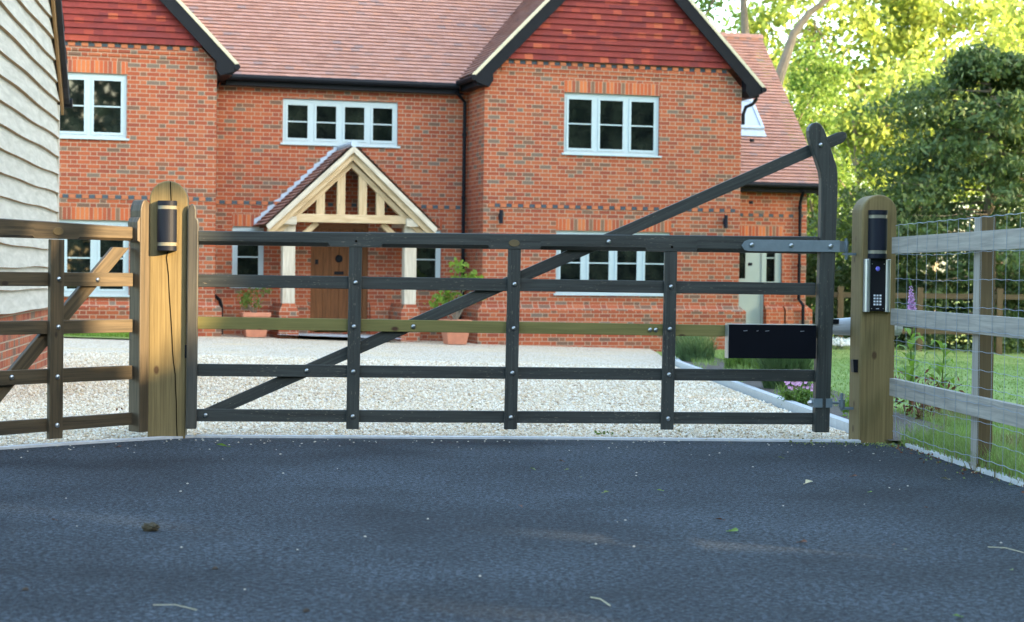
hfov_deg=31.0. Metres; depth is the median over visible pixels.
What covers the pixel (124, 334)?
strip grass
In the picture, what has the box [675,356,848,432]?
flower bed kerb
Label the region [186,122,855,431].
field gate
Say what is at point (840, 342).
flowering plant
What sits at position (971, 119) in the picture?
tree
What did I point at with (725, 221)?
wall light
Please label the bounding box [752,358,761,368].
ornamental grass
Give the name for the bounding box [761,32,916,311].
tree
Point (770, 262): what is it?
window
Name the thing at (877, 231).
post light
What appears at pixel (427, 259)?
window
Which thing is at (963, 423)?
lawn grass
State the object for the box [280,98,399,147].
window
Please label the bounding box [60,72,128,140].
window
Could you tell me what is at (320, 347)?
gravel drive
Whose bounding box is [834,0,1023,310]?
tree
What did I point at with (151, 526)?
clod
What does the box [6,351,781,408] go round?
gravel stones
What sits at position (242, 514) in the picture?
tarmac drive
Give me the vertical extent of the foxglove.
1.016 m
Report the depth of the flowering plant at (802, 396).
14.46 m
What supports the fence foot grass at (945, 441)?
on the lawn at (960, 353)
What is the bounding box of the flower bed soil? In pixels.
[683,358,944,440]
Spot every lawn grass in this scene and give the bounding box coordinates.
[893,405,1023,473]
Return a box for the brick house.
[55,0,818,351]
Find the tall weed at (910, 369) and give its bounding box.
[894,328,933,413]
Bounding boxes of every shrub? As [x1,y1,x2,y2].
[805,246,850,338]
[807,246,970,346]
[905,249,1023,350]
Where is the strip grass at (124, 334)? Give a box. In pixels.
[64,332,128,338]
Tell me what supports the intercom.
attached to the gate post at (872, 341)
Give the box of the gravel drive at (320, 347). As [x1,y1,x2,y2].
[0,335,846,439]
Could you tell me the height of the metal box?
0.200 m
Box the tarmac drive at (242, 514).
[0,438,1023,621]
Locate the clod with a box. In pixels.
[141,522,160,531]
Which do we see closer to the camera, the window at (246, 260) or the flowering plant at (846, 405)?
the flowering plant at (846, 405)
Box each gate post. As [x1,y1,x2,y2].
[148,181,188,437]
[849,195,896,443]
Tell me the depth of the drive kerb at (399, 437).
10.58 m
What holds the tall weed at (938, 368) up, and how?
on the lawn at (960, 353)
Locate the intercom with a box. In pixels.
[863,258,890,311]
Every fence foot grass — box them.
[894,418,1023,481]
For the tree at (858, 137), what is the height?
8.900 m
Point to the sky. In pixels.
(720, 10)
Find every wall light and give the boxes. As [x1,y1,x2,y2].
[499,210,502,222]
[723,215,727,227]
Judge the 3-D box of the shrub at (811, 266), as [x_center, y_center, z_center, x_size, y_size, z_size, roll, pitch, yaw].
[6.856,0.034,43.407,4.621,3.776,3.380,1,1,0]
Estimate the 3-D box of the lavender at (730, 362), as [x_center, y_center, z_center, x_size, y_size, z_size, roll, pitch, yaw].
[2.910,0.604,23.598,0.709,0.336,0.647,0,1,-34]
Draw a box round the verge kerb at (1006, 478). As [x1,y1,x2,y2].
[905,443,1023,486]
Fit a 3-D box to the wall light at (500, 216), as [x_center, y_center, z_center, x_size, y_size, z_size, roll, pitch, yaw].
[-0.206,-1.753,34.246,0.074,0.250,0.112,0,1,-16]
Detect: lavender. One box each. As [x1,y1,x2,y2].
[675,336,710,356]
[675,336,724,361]
[713,347,754,368]
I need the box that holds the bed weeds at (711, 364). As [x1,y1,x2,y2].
[675,356,1000,432]
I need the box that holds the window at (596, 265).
[553,231,669,295]
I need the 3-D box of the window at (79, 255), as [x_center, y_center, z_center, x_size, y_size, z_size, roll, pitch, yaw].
[-7.837,-0.923,32.126,2.370,1.336,0.150,0,1,-16]
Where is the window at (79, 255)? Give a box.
[59,220,129,296]
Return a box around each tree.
[693,0,813,33]
[715,0,913,216]
[751,0,829,94]
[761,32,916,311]
[806,38,1023,353]
[812,39,991,270]
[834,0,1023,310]
[932,0,1023,226]
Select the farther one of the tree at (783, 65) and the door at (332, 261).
the tree at (783, 65)
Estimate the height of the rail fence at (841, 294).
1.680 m
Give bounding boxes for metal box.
[725,324,815,358]
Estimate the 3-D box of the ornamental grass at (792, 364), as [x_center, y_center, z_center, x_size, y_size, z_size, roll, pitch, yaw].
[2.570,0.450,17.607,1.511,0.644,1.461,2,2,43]
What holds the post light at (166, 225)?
attached to the gate post at (167, 341)
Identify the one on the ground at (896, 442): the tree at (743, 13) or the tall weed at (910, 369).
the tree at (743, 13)
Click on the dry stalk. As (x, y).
(175, 604)
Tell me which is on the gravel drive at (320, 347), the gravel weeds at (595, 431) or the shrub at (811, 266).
the gravel weeds at (595, 431)
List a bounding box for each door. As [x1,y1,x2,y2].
[315,228,362,318]
[739,253,760,323]
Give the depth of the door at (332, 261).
34.73 m
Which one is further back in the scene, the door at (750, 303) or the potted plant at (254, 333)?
the door at (750, 303)
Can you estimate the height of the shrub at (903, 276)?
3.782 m
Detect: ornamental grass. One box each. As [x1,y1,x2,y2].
[741,336,847,388]
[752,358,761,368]
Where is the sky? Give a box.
[694,0,1022,281]
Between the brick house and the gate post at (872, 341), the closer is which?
the gate post at (872, 341)
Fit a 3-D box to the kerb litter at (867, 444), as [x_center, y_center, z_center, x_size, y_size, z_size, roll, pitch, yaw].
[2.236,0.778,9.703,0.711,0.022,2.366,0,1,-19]
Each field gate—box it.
[0,200,149,438]
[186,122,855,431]
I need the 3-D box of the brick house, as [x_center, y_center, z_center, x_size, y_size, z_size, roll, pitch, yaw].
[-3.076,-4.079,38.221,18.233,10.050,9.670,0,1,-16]
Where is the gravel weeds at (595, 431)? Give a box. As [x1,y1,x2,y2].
[594,430,613,434]
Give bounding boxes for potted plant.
[237,288,271,336]
[424,257,484,343]
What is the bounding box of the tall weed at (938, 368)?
[915,340,957,413]
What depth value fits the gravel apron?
10.26 m
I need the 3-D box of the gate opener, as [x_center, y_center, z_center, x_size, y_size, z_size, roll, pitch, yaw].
[2.097,0.087,11.014,0.465,0.120,0.120,0,1,-14]
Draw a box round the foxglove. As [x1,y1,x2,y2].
[907,274,916,404]
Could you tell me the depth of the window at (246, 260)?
34.25 m
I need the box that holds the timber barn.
[0,0,72,369]
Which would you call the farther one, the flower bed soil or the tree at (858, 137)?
the tree at (858, 137)
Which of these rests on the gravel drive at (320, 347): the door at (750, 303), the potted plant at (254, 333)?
the potted plant at (254, 333)
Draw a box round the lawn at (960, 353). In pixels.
[713,345,1023,457]
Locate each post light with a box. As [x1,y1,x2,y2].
[157,200,176,250]
[868,210,887,257]
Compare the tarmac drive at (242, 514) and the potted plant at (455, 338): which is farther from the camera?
the potted plant at (455, 338)
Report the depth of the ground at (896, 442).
43.20 m
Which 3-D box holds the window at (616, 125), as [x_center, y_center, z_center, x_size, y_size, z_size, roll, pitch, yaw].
[1.884,-3.515,34.905,1.995,1.171,0.150,0,1,-16]
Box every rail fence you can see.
[806,286,1023,353]
[889,212,1023,475]
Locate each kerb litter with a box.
[789,438,1012,484]
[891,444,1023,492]
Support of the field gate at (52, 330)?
attached to the gate post at (167, 341)
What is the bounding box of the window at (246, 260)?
[230,226,263,287]
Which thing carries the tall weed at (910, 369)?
on the flower bed soil
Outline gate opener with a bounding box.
[833,317,902,335]
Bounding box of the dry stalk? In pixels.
[157,604,196,609]
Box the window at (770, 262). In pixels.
[760,253,780,323]
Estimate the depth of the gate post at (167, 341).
10.38 m
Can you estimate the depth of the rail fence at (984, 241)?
9.17 m
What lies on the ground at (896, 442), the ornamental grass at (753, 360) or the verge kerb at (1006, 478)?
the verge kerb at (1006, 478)
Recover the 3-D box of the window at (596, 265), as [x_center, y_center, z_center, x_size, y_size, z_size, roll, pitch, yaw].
[1.920,-0.898,34.979,2.380,1.216,0.150,0,1,-16]
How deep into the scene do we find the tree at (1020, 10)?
65.19 m
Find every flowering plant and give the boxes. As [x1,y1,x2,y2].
[777,381,833,405]
[832,337,849,349]
[841,392,848,415]
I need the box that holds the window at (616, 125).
[561,93,661,157]
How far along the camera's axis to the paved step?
33.75 m
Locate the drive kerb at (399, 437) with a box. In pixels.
[0,434,860,449]
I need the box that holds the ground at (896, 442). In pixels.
[314,283,1023,445]
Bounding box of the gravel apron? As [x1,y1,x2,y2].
[0,438,82,445]
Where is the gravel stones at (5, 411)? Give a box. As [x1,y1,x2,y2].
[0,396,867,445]
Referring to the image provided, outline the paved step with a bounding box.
[277,333,400,338]
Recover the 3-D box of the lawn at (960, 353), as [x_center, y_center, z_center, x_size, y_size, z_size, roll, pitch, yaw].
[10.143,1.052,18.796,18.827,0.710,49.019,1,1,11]
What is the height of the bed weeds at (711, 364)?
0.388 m
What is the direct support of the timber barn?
on the ground at (896, 442)
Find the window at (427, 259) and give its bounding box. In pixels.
[416,230,440,277]

